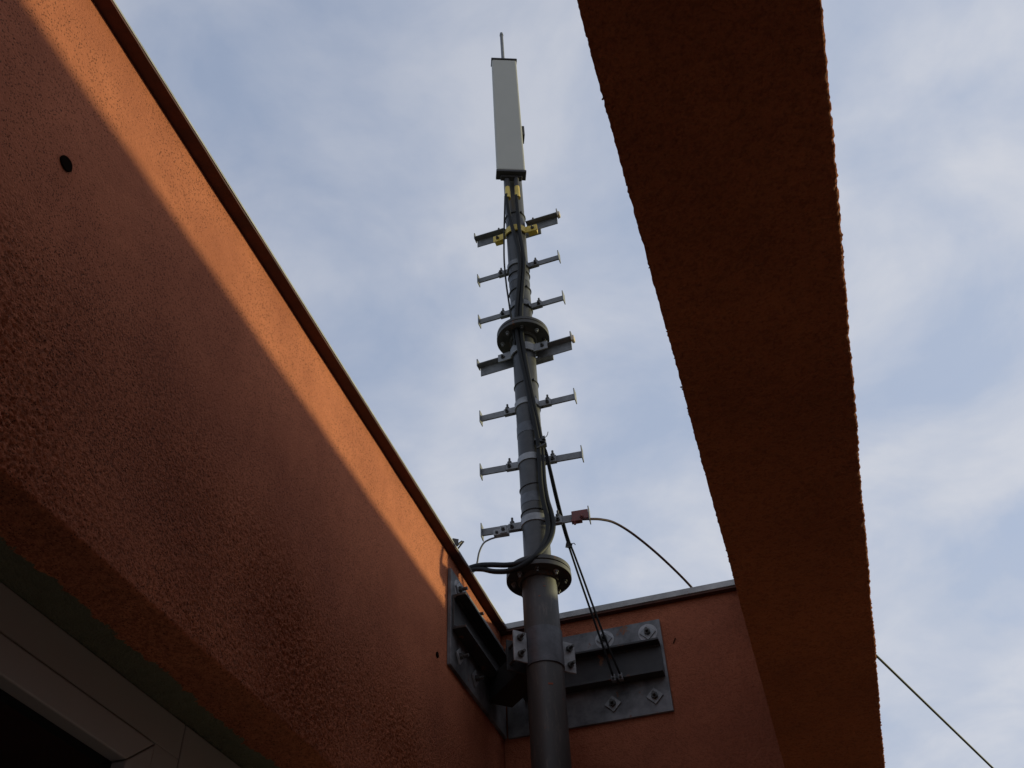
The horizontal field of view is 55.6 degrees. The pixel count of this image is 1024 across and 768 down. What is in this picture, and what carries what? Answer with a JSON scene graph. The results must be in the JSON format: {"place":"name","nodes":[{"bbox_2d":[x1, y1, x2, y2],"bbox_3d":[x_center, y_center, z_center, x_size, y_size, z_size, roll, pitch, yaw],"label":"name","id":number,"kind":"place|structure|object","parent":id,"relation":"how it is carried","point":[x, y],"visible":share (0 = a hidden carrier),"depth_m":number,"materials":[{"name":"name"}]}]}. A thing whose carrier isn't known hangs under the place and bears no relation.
{"place":"outdoors","nodes":[
{"label":"outdoors","id":0,"kind":"place"},
{"bbox_2d":[115,0,1023,767],"label":"sky","id":1,"kind":"structure","parent":0,"point":[357,137],"materials":[{"name":"blue"}]},
{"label":"terrace floor","id":2,"kind":"structure","parent":0,"visible":0},
{"bbox_2d":[0,0,506,767],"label":"house wall","id":3,"kind":"structure","parent":2,"relation":"on","point":[226,540],"depth_m":1.93,"materials":[{"name":"paint"}]},
{"bbox_2d":[0,582,240,767],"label":"window","id":4,"kind":"structure","parent":3,"relation":"in","point":[62,706],"depth_m":1.70,"materials":[{"name":"white plastic"}]},
{"bbox_2d":[447,568,506,738],"bbox_3d":[-0.097,0.958,3.440,0.061,0.362,0.600,-14,-45,11],"label":"wall bracket","id":5,"kind":"object","parent":3,"relation":"attached to","point":[476,657],"depth_m":3.34,"materials":[{"name":"metal"}]},
{"bbox_2d":[489,640,564,707],"bbox_3d":[0.031,1.009,3.380,0.215,0.112,0.329,19,-48,-21],"label":"spacer bracket","id":6,"kind":"object","parent":5,"relation":"attached to","point":[508,684],"visible":0.57,"depth_m":3.38,"materials":[{"name":"metal"}]},
{"bbox_2d":[474,181,590,767],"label":"antenna mast","id":7,"kind":"object","parent":2,"relation":"on","point":[542,650],"visible":0.91,"depth_m":3.62,"materials":[{"name":"metal"}]},
{"bbox_2d":[493,525,509,537],"bbox_3d":[-0.042,0.549,3.630,0.059,0.036,0.041,-14,-45,11],"label":"terminal clamp","id":8,"kind":"object","parent":7,"relation":"attached to","point":[503,531],"visible":1,"depth_m":3.62,"materials":[{"name":"metal"}]},
{"bbox_2d":[473,537,495,572],"bbox_3d":[-0.207,0.669,3.620,0.324,0.143,0.022,-20,-46,17],"label":"earth wire","id":9,"kind":"object","parent":8,"relation":"attached to","point":[484,542],"visible":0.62,"depth_m":3.60,"materials":[{"name":"grey metal"}]},
{"bbox_2d":[491,32,525,200],"bbox_3d":[-0.030,-1.633,5.647,0.172,1.980,0.143,1,-44,-4],"label":"panel antenna","id":10,"kind":"object","parent":7,"relation":"attached to","point":[509,140],"visible":1,"depth_m":5.37,"materials":[{"name":"grey plastic"}]},
{"bbox_2d":[503,196,515,344],"bbox_3d":[-0.022,-0.561,4.625,0.019,1.125,0.058,16,-47,-18],"label":"jumper cable","id":11,"kind":"object","parent":7,"relation":"attached to","point":[505,269],"visible":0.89,"depth_m":4.64,"materials":[{"name":"black rubber"}]},
{"bbox_2d":[471,193,550,573],"bbox_3d":[-0.181,-0.071,4.245,0.597,2.255,0.106,-19,-46,16],"label":"feeder cable","id":12,"kind":"object","parent":7,"relation":"attached to","point":[525,563],"visible":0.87,"depth_m":3.88,"materials":[{"name":"black rubber"}]},
{"bbox_2d":[469,194,555,567],"bbox_3d":[-0.173,-0.083,4.238,0.608,2.218,0.111,-16,-46,13],"label":"feeder cable","id":13,"kind":"object","parent":7,"relation":"attached to","point":[543,549],"visible":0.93,"depth_m":3.91,"materials":[{"name":"black rubber"}]},
{"bbox_2d":[534,433,547,448],"bbox_3d":[0.119,0.234,3.840,0.067,0.072,0.039,-14,-45,11],"label":"cable tie","id":14,"kind":"object","parent":7,"relation":"attached to","point":[544,444],"visible":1,"depth_m":3.83,"materials":[{"name":"black plastic"}]},
{"bbox_2d":[544,449,613,675],"bbox_3d":[0.237,0.641,3.680,0.024,0.860,0.386,-26,-49,22],"label":"earth wire","id":15,"kind":"object","parent":7,"relation":"attached to","point":[589,607],"visible":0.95,"depth_m":3.63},
{"bbox_2d":[571,509,588,524],"bbox_3d":[0.251,0.494,3.603,0.066,0.057,0.033,-14,-45,11],"label":"terminal clamp","id":16,"kind":"object","parent":7,"relation":"attached to","point":[578,516],"visible":1,"depth_m":3.60,"materials":[{"name":"red plastic"}]},
{"bbox_2d":[583,518,691,587],"bbox_3d":[0.546,0.678,3.706,0.708,0.200,0.072,31,-53,-30],"label":"earth wire","id":17,"kind":"object","parent":16,"relation":"attached to","point":[652,549],"visible":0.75,"depth_m":3.71,"materials":[{"name":"dark black plastic-sheathed wire"}]},
{"bbox_2d":[544,448,620,673],"bbox_3d":[0.250,0.638,3.679,0.029,0.856,0.393,-28,-49,24],"label":"earth wire","id":18,"kind":"object","parent":7,"relation":"attached to","point":[591,601],"visible":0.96,"depth_m":3.64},
{"bbox_2d":[499,579,784,767],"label":"parapet wall","id":19,"kind":"structure","parent":2,"relation":"on","point":[719,717],"depth_m":3.44,"materials":[{"name":"paint"}]},
{"bbox_2d":[505,619,673,739],"bbox_3d":[0.265,1.075,3.580,0.610,0.362,0.061,-14,-45,11],"label":"wall bracket","id":20,"kind":"object","parent":19,"relation":"attached to","point":[595,695],"depth_m":3.55,"materials":[{"name":"metal"}]},
{"bbox_2d":[611,674,616,682],"bbox_3d":[0.365,1.058,3.494,0.016,0.026,0.031,-14,-45,11],"label":"wire clip","id":21,"kind":"object","parent":20,"relation":"attached to","point":[613,679],"visible":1,"depth_m":3.49,"materials":[{"name":"metal"}]},
{"bbox_2d":[618,673,623,681],"bbox_3d":[0.390,1.052,3.489,0.016,0.026,0.031,-14,-45,11],"label":"wire clip","id":22,"kind":"object","parent":20,"relation":"attached to","point":[620,678],"visible":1,"depth_m":3.48,"materials":[{"name":"metal"}]},
{"bbox_2d":[577,0,885,767],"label":"roof beam","id":23,"kind":"structure","parent":19,"relation":"attached to","point":[718,112],"depth_m":1.23,"materials":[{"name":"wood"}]},
{"bbox_2d":[876,654,993,767],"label":"guy line","id":24,"kind":"object","parent":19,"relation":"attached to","point":[933,711],"visible":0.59,"depth_m":4.01,"materials":[{"name":"black metal"}]}
]}

